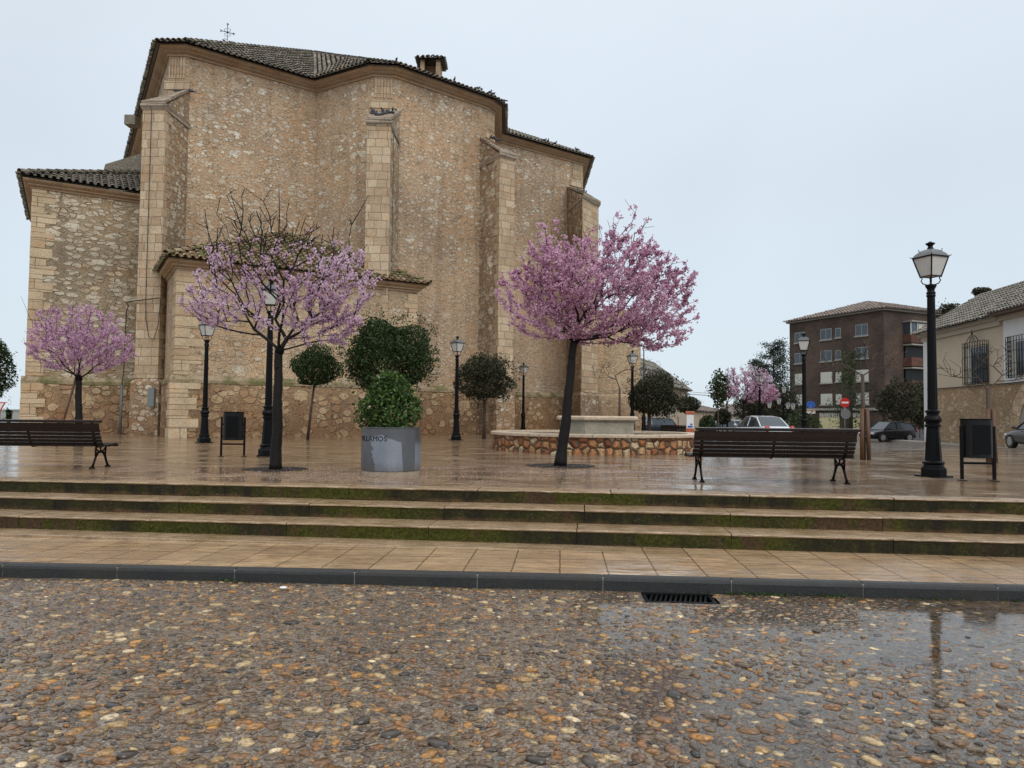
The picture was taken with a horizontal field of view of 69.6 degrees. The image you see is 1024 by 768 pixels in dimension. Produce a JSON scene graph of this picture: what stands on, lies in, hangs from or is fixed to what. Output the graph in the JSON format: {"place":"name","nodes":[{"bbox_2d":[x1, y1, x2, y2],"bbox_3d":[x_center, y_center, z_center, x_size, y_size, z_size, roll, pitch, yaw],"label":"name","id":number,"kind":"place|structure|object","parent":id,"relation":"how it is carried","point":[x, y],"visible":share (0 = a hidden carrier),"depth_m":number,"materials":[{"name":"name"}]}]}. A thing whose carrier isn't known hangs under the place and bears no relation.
{"place":"outdoors","nodes":[
{"label":"outdoors","id":0,"kind":"place"},
{"bbox_2d":[1,409,789,418],"bbox_3d":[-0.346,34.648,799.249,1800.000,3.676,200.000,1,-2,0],"label":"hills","id":1,"kind":"structure","parent":0,"point":[14,410],"depth_m":724.85,"materials":[{"name":"green plant"}]},
{"bbox_2d":[0,577,1023,767],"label":"street","id":2,"kind":"structure","parent":0,"point":[140,743],"depth_m":4.46,"materials":[{"name":"grey stone"}]},
{"bbox_2d":[2,575,1023,601],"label":"kerb weeds","id":3,"kind":"object","parent":2,"relation":"on","point":[766,594],"visible":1,"depth_m":6.50,"materials":[{"name":"green plant"}]},
{"bbox_2d":[641,592,717,603],"bbox_3d":[1.444,1.960,6.393,0.632,0.208,0.362,0,-2,4],"label":"drain grate","id":4,"kind":"object","parent":2,"relation":"in","point":[687,598],"visible":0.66,"depth_m":6.47,"materials":[{"name":"black metal"}]},
{"bbox_2d":[571,590,1023,767],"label":"puddle water","id":5,"kind":"structure","parent":2,"relation":"on","point":[1009,619],"depth_m":4.56,"materials":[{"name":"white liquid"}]},
{"bbox_2d":[0,431,1023,497],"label":"plaza paving","id":6,"kind":"structure","parent":0,"point":[891,472],"depth_m":13.20,"materials":[{"name":"beige tile"}]},
{"bbox_2d":[3,407,12,418],"bbox_3d":[-27.317,1.849,39.931,0.374,1.188,0.576,-1,-3,24],"label":"shrub","id":7,"kind":"object","parent":6,"relation":"on","point":[8,411],"visible":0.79,"depth_m":39.90,"materials":[{"name":"green plant"}]},
{"bbox_2d":[0,338,18,404],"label":"tree","id":8,"kind":"object","parent":6,"relation":"on","point":[4,353],"visible":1,"depth_m":46.05,"materials":[{"name":"green plant"}]},
{"bbox_2d":[0,419,118,468],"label":"bench","id":9,"kind":"object","parent":6,"relation":"on","point":[63,432],"visible":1,"depth_m":12.20,"materials":[{"name":"brown wood"}]},
{"bbox_2d":[63,373,77,419],"bbox_3d":[-12.193,0.694,20.160,0.530,2.013,0.057,1,-2,-6],"label":"tree stake","id":10,"kind":"object","parent":6,"relation":"on","point":[69,400],"visible":0.61,"depth_m":20.16,"materials":[{"name":"brown wood"}]},
{"bbox_2d":[21,284,136,435],"bbox_3d":[-11.880,-0.606,20.253,2.776,4.626,2.650,1,-2,0],"label":"plum tree","id":11,"kind":"object","parent":6,"relation":"on","point":[74,352],"visible":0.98,"depth_m":20.11,"materials":[{"name":"pink plant"}]},
{"bbox_2d":[195,317,214,442],"bbox_3d":[-9.619,-0.136,23.123,0.450,3.965,0.449,-1,-3,39],"label":"street lamp","id":12,"kind":"object","parent":6,"relation":"on","point":[205,331],"visible":0.84,"depth_m":23.05,"materials":[{"name":"black metal"}]},
{"bbox_2d":[218,412,246,456],"bbox_3d":[-6.029,1.086,15.905,0.585,0.975,0.270,1,-3,-12],"label":"litter bin","id":13,"kind":"object","parent":6,"relation":"on","point":[233,425],"visible":0.99,"depth_m":15.82,"materials":[{"name":"black metal"}]},
{"bbox_2d":[256,279,280,456],"bbox_3d":[-5.417,-0.382,16.429,0.450,3.965,0.450,1,-3,-11],"label":"street lamp","id":14,"kind":"object","parent":6,"relation":"on","point":[265,444],"visible":0.68,"depth_m":16.34,"materials":[{"name":"black metal"}]},
{"bbox_2d":[242,467,308,470],"bbox_3d":[-4.030,1.444,12.549,1.090,0.004,1.040,1,-2,0],"label":"soil patch","id":15,"kind":"object","parent":6,"relation":"on","point":[267,469],"visible":0.9,"depth_m":12.42,"materials":[{"name":"brown soil"}]},
{"bbox_2d":[176,186,382,468],"bbox_3d":[-3.977,-0.971,12.601,3.454,4.851,2.332,1,-2,0],"label":"plum tree","id":16,"kind":"object","parent":15,"relation":"on","point":[325,306],"visible":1,"depth_m":12.46,"materials":[{"name":"pink plant"}]},
{"bbox_2d":[282,342,345,439],"bbox_3d":[-7.116,0.215,26.678,2.029,3.728,2.097,2,-3,-35],"label":"clipped tree","id":17,"kind":"object","parent":6,"relation":"on","point":[310,360],"visible":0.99,"depth_m":26.42,"materials":[{"name":"green plant"}]},
{"bbox_2d":[15,23,641,437],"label":"church","id":18,"kind":"structure","parent":6,"relation":"on","point":[459,203],"depth_m":33.82,"materials":[{"name":"stone"}]},
{"bbox_2d":[336,307,445,424],"bbox_3d":[-3.889,-0.270,23.469,3.354,4.477,3.190,2,-3,-29],"label":"clipped tree","id":19,"kind":"object","parent":6,"relation":"on","point":[390,343],"visible":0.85,"depth_m":22.96,"materials":[{"name":"green plant"}]},
{"bbox_2d":[361,426,421,475],"bbox_3d":[-1.941,1.064,11.814,0.960,0.750,0.960,1,-2,0],"label":"planter","id":20,"kind":"object","parent":6,"relation":"on","point":[390,451],"visible":0.95,"depth_m":11.41,"materials":[{"name":"metal"}]},
{"bbox_2d":[350,369,424,431],"bbox_3d":[-1.980,0.347,11.828,1.207,1.231,1.203,1,-2,0],"label":"shrub","id":21,"kind":"object","parent":20,"relation":"in","point":[389,395],"visible":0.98,"depth_m":11.67,"materials":[{"name":"green plant"}]},
{"bbox_2d":[449,336,465,439],"bbox_3d":[-2.102,0.149,28.018,0.450,3.965,0.449,-2,-3,45],"label":"street lamp","id":22,"kind":"object","parent":6,"relation":"on","point":[457,344],"visible":1,"depth_m":27.95,"materials":[{"name":"black metal"}]},
{"bbox_2d":[450,345,522,438],"bbox_3d":[-1.020,0.339,29.576,2.997,3.842,2.624,1,-2,0],"label":"clipped tree","id":23,"kind":"object","parent":6,"relation":"on","point":[478,375],"visible":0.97,"depth_m":29.18,"materials":[{"name":"green plant"}]},
{"bbox_2d":[519,362,527,429],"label":"street lamp","id":24,"kind":"object","parent":6,"relation":"on","point":[524,368],"visible":0.95,"depth_m":41.55,"materials":[{"name":"black metal"}]},
{"bbox_2d":[527,463,594,467],"bbox_3d":[0.923,1.560,14.097,1.329,0.004,1.313,0,-3,13],"label":"soil patch","id":25,"kind":"object","parent":6,"relation":"on","point":[548,465],"visible":0.87,"depth_m":14.01,"materials":[{"name":"brown soil"}]},
{"bbox_2d":[494,200,699,465],"bbox_3d":[1.621,-1.001,14.163,3.967,5.177,2.547,1,-2,0],"label":"plum tree","id":26,"kind":"object","parent":25,"relation":"on","point":[600,270],"visible":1,"depth_m":13.98,"materials":[{"name":"pink plant"}]},
{"bbox_2d":[491,416,694,454],"bbox_3d":[2.435,1.481,21.257,6.110,1.115,6.110,1,-2,0],"label":"fountain","id":27,"kind":"object","parent":6,"relation":"on","point":[603,435],"visible":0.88,"depth_m":18.87,"materials":[{"name":"stone"}]},
{"bbox_2d":[339,462,879,492],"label":"fallen petals","id":28,"kind":"object","parent":6,"relation":"on","point":[608,472],"visible":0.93,"depth_m":12.59,"materials":[{"name":"pink plant"}]},
{"bbox_2d":[592,354,658,415],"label":"bare tree","id":29,"kind":"object","parent":6,"relation":"on","point":[619,407],"visible":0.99,"depth_m":27.97,"materials":[{"name":"brown plant"}]},
{"bbox_2d":[626,350,637,430],"bbox_3d":[5.446,0.454,33.313,0.450,3.965,0.450,1,-3,-17],"label":"street lamp","id":30,"kind":"object","parent":6,"relation":"on","point":[631,356],"visible":0.63,"depth_m":33.27,"materials":[{"name":"black metal"}]},
{"bbox_2d":[639,364,648,430],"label":"street lamp","id":31,"kind":"object","parent":6,"relation":"on","point":[640,368],"visible":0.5,"depth_m":40.91,"materials":[{"name":"black metal"}]},
{"bbox_2d":[623,368,691,430],"bbox_3d":[6.791,0.885,33.926,3.256,3.316,3.100,1,-2,0],"label":"clipped tree","id":32,"kind":"object","parent":6,"relation":"on","point":[655,400],"visible":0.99,"depth_m":33.44,"materials":[{"name":"green plant"}]},
{"bbox_2d":[674,396,703,412],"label":"clipped tree","id":33,"kind":"object","parent":6,"relation":"on","point":[691,402],"visible":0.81,"depth_m":41.66,"materials":[{"name":"green plant"}]},
{"bbox_2d":[698,411,715,430],"bbox_3d":[10.337,2.304,38.924,1.320,1.718,1.001,3,-3,-44],"label":"round bush","id":34,"kind":"object","parent":6,"relation":"on","point":[705,420],"visible":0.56,"depth_m":38.77,"materials":[{"name":"green plant"}]},
{"bbox_2d":[712,406,731,426],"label":"clipped tree","id":35,"kind":"object","parent":6,"relation":"on","point":[724,415],"visible":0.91,"depth_m":42.73,"materials":[{"name":"green plant"}]},
{"bbox_2d":[684,427,861,483],"bbox_3d":[3.863,1.059,11.028,2.410,0.808,0.711,0,-2,2],"label":"bench","id":36,"kind":"object","parent":6,"relation":"on","point":[816,443],"visible":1,"depth_m":10.78,"materials":[{"name":"brown wood"}]},
{"bbox_2d":[785,409,822,431],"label":"round bush","id":37,"kind":"object","parent":6,"relation":"on","point":[793,422],"visible":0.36,"depth_m":46.76,"materials":[{"name":"green plant"}]},
{"bbox_2d":[797,333,810,431],"bbox_3d":[10.048,0.224,25.318,0.450,3.965,0.449,0,-3,22],"label":"street lamp","id":38,"kind":"object","parent":6,"relation":"on","point":[803,341],"visible":0.89,"depth_m":25.26,"materials":[{"name":"black metal"}]},
{"bbox_2d":[811,337,907,459],"bbox_3d":[8.200,0.356,17.404,2.249,2.911,0.932,1,-2,0],"label":"bare tree","id":39,"kind":"object","parent":6,"relation":"on","point":[862,388],"visible":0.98,"depth_m":17.39,"materials":[{"name":"brown plant"}]},
{"bbox_2d":[860,409,863,459],"bbox_3d":[8.219,1.187,17.279,0.118,1.222,0.103,2,-3,-22],"label":"tree stake","id":40,"kind":"object","parent":6,"relation":"on","point":[862,434],"visible":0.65,"depth_m":17.24,"materials":[{"name":"brown wood"}]},
{"bbox_2d":[865,409,870,459],"bbox_3d":[8.358,1.188,17.279,0.118,1.222,0.103,0,-3,22],"label":"tree stake","id":41,"kind":"object","parent":6,"relation":"on","point":[867,425],"visible":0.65,"depth_m":17.25,"materials":[{"name":"brown wood"}]},
{"bbox_2d":[909,241,952,477],"bbox_3d":[7.065,-0.431,12.383,0.449,3.965,0.450,1,-3,-19],"label":"street lamp","id":42,"kind":"object","parent":6,"relation":"on","point":[930,262],"visible":1,"depth_m":12.31,"materials":[{"name":"black metal"}]},
{"bbox_2d":[957,419,999,481],"bbox_3d":[7.319,1.033,11.559,0.585,0.975,0.270,0,-2,8],"label":"litter bin","id":43,"kind":"object","parent":6,"relation":"on","point":[977,438],"visible":1,"depth_m":11.49,"materials":[{"name":"black metal"}]},
{"bbox_2d":[937,345,1023,461],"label":"bare tree","id":44,"kind":"object","parent":6,"relation":"on","point":[988,398],"visible":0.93,"depth_m":17.02,"materials":[{"name":"brown plant"}]},
{"bbox_2d":[985,409,990,461],"bbox_3d":[10.919,1.189,16.879,0.103,1.242,0.118,0,-3,22],"label":"tree stake","id":45,"kind":"object","parent":6,"relation":"on","point":[987,413],"visible":0.35,"depth_m":16.87,"materials":[{"name":"brown wood"}]},
{"bbox_2d":[0,537,1023,583],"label":"pavement","id":46,"kind":"structure","parent":0,"point":[663,561],"depth_m":7.43,"materials":[{"name":"beige tile"}]},
{"bbox_2d":[0,528,625,551],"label":"step footing","id":47,"kind":"object","parent":46,"relation":"on","point":[52,533],"visible":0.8,"depth_m":8.41,"materials":[{"name":"stone"}]},
{"bbox_2d":[0,517,1023,557],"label":"step risers","id":48,"kind":"object","parent":46,"relation":"on","point":[814,545],"visible":0.58,"depth_m":8.33,"materials":[{"name":"grey stone"}]},
{"bbox_2d":[0,509,1023,543],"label":"step treads","id":49,"kind":"object","parent":48,"relation":"on","point":[607,528],"visible":1,"depth_m":8.53,"materials":[{"name":"stone"}]},
{"bbox_2d":[0,498,1023,534],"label":"step risers","id":50,"kind":"object","parent":49,"relation":"on","point":[954,526],"visible":0.83,"depth_m":8.86,"materials":[{"name":"stone"}]},
{"bbox_2d":[0,492,1023,521],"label":"step treads","id":51,"kind":"object","parent":50,"relation":"on","point":[569,508],"visible":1,"depth_m":9.03,"materials":[{"name":"stone"}]},
{"bbox_2d":[0,481,1023,513],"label":"step risers","id":52,"kind":"object","parent":51,"relation":"on","point":[665,500],"visible":0.82,"depth_m":9.38,"materials":[{"name":"stone"}]},
{"bbox_2d":[0,477,1023,502],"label":"step treads","id":53,"kind":"object","parent":52,"relation":"on","point":[648,492],"visible":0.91,"depth_m":9.46,"materials":[{"name":"stone"}]},
{"bbox_2d":[0,412,1023,603],"bbox_3d":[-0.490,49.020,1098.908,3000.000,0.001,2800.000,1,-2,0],"label":"ground","id":54,"kind":"structure","parent":0,"point":[14,416],"depth_m":15.49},
{"bbox_2d":[694,405,731,430],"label":"house","id":55,"kind":"structure","parent":54,"relation":"on","point":[711,411],"depth_m":106.91,"materials":[{"name":"beige paint"}]},
{"bbox_2d":[738,358,772,419],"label":"conifer","id":56,"kind":"object","parent":54,"relation":"on","point":[754,360],"visible":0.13,"depth_m":80.25,"materials":[{"name":"green plant"}]},
{"bbox_2d":[936,298,962,314],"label":"tree","id":57,"kind":"object","parent":54,"relation":"on","point":[949,306],"visible":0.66,"depth_m":80.07,"materials":[{"name":"green plant"}]},
{"bbox_2d":[971,287,991,295],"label":"tree","id":58,"kind":"object","parent":54,"relation":"on","point":[977,291],"visible":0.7,"depth_m":75.15,"materials":[{"name":"green plant"}]},
{"bbox_2d":[0,0,1023,408],"label":"sky","id":59,"kind":"structure","parent":0,"point":[798,155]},
{"bbox_2d":[641,358,692,430],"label":"hipped house","id":60,"kind":"structure","parent":0,"point":[680,419],"depth_m":93.09,"materials":[{"name":"grey tile"}]},
{"bbox_2d":[721,404,741,420],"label":"house","id":61,"kind":"structure","parent":0,"point":[731,408],"depth_m":137.53,"materials":[{"name":"paint"}]},
{"bbox_2d":[783,301,968,433],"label":"apartment building","id":62,"kind":"structure","parent":0,"point":[878,324],"depth_m":94.15,"materials":[{"name":"brick"}]},
{"bbox_2d":[795,374,801,384],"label":"window","id":63,"kind":"structure","parent":62,"relation":"in","point":[798,380],"depth_m":102.60,"materials":[{"name":"plastic"}]},
{"bbox_2d":[793,332,804,343],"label":"window","id":64,"kind":"structure","parent":62,"relation":"in","point":[799,334],"depth_m":102.96,"materials":[{"name":"clear glass"}]},
{"bbox_2d":[794,352,804,364],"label":"window","id":65,"kind":"structure","parent":62,"relation":"in","point":[798,358],"depth_m":102.70,"materials":[{"name":"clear glass"}]},
{"bbox_2d":[819,394,831,405],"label":"window","id":66,"kind":"structure","parent":62,"relation":"in","point":[824,397],"depth_m":98.19,"materials":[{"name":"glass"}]},
{"bbox_2d":[819,328,832,340],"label":"window","id":67,"kind":"structure","parent":62,"relation":"in","point":[825,334],"depth_m":98.35,"materials":[{"name":"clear glass"}]},
{"bbox_2d":[819,350,832,362],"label":"window","id":68,"kind":"structure","parent":62,"relation":"in","point":[828,356],"depth_m":98.26,"materials":[{"name":"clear glass"}]},
{"bbox_2d":[819,372,832,383],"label":"window","id":69,"kind":"structure","parent":62,"relation":"in","point":[826,378],"depth_m":98.15,"materials":[{"name":"plastic"}]},
{"bbox_2d":[820,413,839,416],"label":"shop window","id":70,"kind":"structure","parent":62,"relation":"in","point":[821,414],"depth_m":97.71,"materials":[{"name":"glass"}]},
{"bbox_2d":[834,328,841,338],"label":"window","id":71,"kind":"structure","parent":62,"relation":"in","point":[837,330],"depth_m":96.59,"materials":[{"name":"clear glass"}]},
{"bbox_2d":[834,350,841,360],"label":"window","id":72,"kind":"structure","parent":62,"relation":"in","point":[836,354],"depth_m":96.59,"materials":[{"name":"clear glass"}]},
{"bbox_2d":[854,323,868,337],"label":"window","id":73,"kind":"structure","parent":62,"relation":"in","point":[861,330],"depth_m":93.30,"materials":[{"name":"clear glass"}]},
{"bbox_2d":[855,346,868,359],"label":"window","id":74,"kind":"structure","parent":62,"relation":"in","point":[863,348],"depth_m":93.05,"materials":[{"name":"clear glass"}]},
{"bbox_2d":[854,369,869,382],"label":"window","id":75,"kind":"structure","parent":62,"relation":"in","point":[866,377],"depth_m":92.71,"materials":[{"name":"plastic"}]},
{"bbox_2d":[855,393,869,405],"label":"window","id":76,"kind":"structure","parent":62,"relation":"in","point":[867,395],"depth_m":92.46,"materials":[{"name":"plastic"}]},
{"bbox_2d":[759,434,1023,450],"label":"back road","id":77,"kind":"structure","parent":0,"point":[876,445],"depth_m":38.31,"materials":[{"name":"grey asphalt"}]},
{"bbox_2d":[646,417,676,430],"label":"parked car","id":78,"kind":"object","parent":77,"relation":"on","point":[655,424],"visible":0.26,"depth_m":57.37,"materials":[{"name":"paint"}]},
{"bbox_2d":[660,425,685,431],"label":"bench","id":79,"kind":"object","parent":77,"relation":"on","point":[672,428],"visible":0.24,"depth_m":45.21,"materials":[{"name":"brown wood"}]},
{"bbox_2d":[685,411,693,432],"bbox_3d":[8.932,2.074,36.949,0.440,1.415,0.120,1,-2,0],"label":"information board","id":80,"kind":"object","parent":77,"relation":"on","point":[689,421],"visible":0.8,"depth_m":36.91,"materials":[{"name":"white paint"}]},
{"bbox_2d":[705,368,730,426],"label":"young tree","id":81,"kind":"object","parent":77,"relation":"on","point":[722,395],"visible":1,"depth_m":37.92,"materials":[{"name":"green plant"}]},
{"bbox_2d":[698,420,753,441],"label":"parked car","id":82,"kind":"object","parent":77,"relation":"on","point":[731,423],"visible":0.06,"depth_m":46.19,"materials":[{"name":"paint"}]},
{"bbox_2d":[715,383,741,426],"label":"plum tree","id":83,"kind":"object","parent":77,"relation":"on","point":[729,396],"visible":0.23,"depth_m":42.92,"materials":[{"name":"pink plant"}]},
{"bbox_2d":[723,363,774,418],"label":"plum tree","id":84,"kind":"object","parent":77,"relation":"on","point":[744,380],"visible":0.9,"depth_m":39.89,"materials":[{"name":"pink plant"}]},
{"bbox_2d":[728,386,780,419],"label":"tree","id":85,"kind":"object","parent":77,"relation":"on","point":[751,409],"visible":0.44,"depth_m":65.36,"materials":[{"name":"green plant"}]},
{"bbox_2d":[754,371,763,415],"bbox_3d":[13.288,1.267,39.488,0.449,3.965,0.450,2,-3,-29],"label":"street lamp","id":86,"kind":"object","parent":77,"relation":"on","point":[758,377],"visible":0.62,"depth_m":39.46,"materials":[{"name":"black metal"}]},
{"bbox_2d":[744,382,780,415],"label":"plum tree","id":87,"kind":"object","parent":77,"relation":"on","point":[772,390],"visible":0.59,"depth_m":43.87,"materials":[{"name":"pink plant"}]},
{"bbox_2d":[734,416,794,441],"bbox_3d":[12.995,2.381,38.526,2.070,1.447,4.455,1,-2,-7],"label":"parked car","id":88,"kind":"object","parent":77,"relation":"on","point":[761,422],"visible":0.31,"depth_m":37.44,"materials":[{"name":"paint"}]},
{"bbox_2d":[746,337,801,413],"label":"conifer","id":89,"kind":"object","parent":77,"relation":"on","point":[773,351],"visible":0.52,"depth_m":71.96,"materials":[{"name":"green plant"}]},
{"bbox_2d":[767,386,794,420],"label":"branched lamp","id":90,"kind":"object","parent":77,"relation":"on","point":[787,404],"visible":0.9,"depth_m":57.94,"materials":[{"name":"white glass"}]},
{"bbox_2d":[766,382,801,422],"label":"tree","id":91,"kind":"object","parent":77,"relation":"on","point":[795,401],"visible":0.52,"depth_m":67.40,"materials":[{"name":"green plant"}]},
{"bbox_2d":[806,401,814,414],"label":"street sign","id":92,"kind":"object","parent":77,"relation":"on","point":[810,404],"visible":0.6,"depth_m":53.99,"materials":[{"name":"blue metal"}]},
{"bbox_2d":[840,398,850,442],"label":"no entry sign","id":93,"kind":"object","parent":77,"relation":"on","point":[845,413],"visible":0.95,"depth_m":49.96,"materials":[{"name":"metal"}]},
{"bbox_2d":[819,348,873,428],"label":"conifer","id":94,"kind":"object","parent":77,"relation":"on","point":[849,384],"visible":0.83,"depth_m":61.90,"materials":[{"name":"green plant"}]},
{"bbox_2d":[858,421,916,441],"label":"parked car","id":95,"kind":"object","parent":77,"relation":"on","point":[882,431],"visible":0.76,"depth_m":52.28,"materials":[{"name":"paint"}]},
{"bbox_2d":[872,376,923,421],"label":"tree","id":96,"kind":"object","parent":77,"relation":"on","point":[889,396],"visible":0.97,"depth_m":59.63,"materials":[{"name":"green plant"}]},
{"bbox_2d":[903,380,923,437],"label":"tree","id":97,"kind":"object","parent":77,"relation":"on","point":[919,417],"visible":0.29,"depth_m":65.67,"materials":[{"name":"green plant"}]},
{"bbox_2d":[913,430,923,440],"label":"picket fence","id":98,"kind":"object","parent":77,"relation":"on","point":[920,438],"visible":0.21,"depth_m":55.88,"materials":[{"name":"grey metal"}]},
{"bbox_2d":[909,281,1023,447],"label":"stone house","id":99,"kind":"structure","parent":77,"relation":"on","point":[994,318],"depth_m":43.29,"materials":[{"name":"beige paint"}]},
{"bbox_2d":[962,330,988,385],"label":"window","id":100,"kind":"structure","parent":99,"relation":"in","point":[982,372],"depth_m":43.25,"materials":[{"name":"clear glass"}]},
{"bbox_2d":[1005,334,1023,377],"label":"window","id":101,"kind":"structure","parent":99,"relation":"in","point":[1017,348],"depth_m":39.27,"materials":[{"name":"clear glass"}]},
{"bbox_2d":[1004,422,1023,447],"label":"parked car","id":102,"kind":"object","parent":77,"relation":"on","point":[1014,438],"visible":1,"depth_m":32.52,"materials":[{"name":"paint"}]},
{"bbox_2d":[870,439,1007,447],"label":"pavement","id":103,"kind":"structure","parent":0,"point":[916,442],"depth_m":48.97,"materials":[{"name":"concrete"}]},
{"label":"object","id":104,"kind":"structure","parent":0,"visible":0},
{"bbox_2d":[0,562,1023,600],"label":"kerb","id":105,"kind":"structure","parent":104,"relation":"on","point":[694,584],"depth_m":6.69,"materials":[{"name":"stone"}]},
{"bbox_2d":[2,565,998,600],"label":"kerb joints","id":106,"kind":"object","parent":105,"relation":"on","point":[602,577],"visible":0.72,"depth_m":6.72,"materials":[{"name":"concrete"}]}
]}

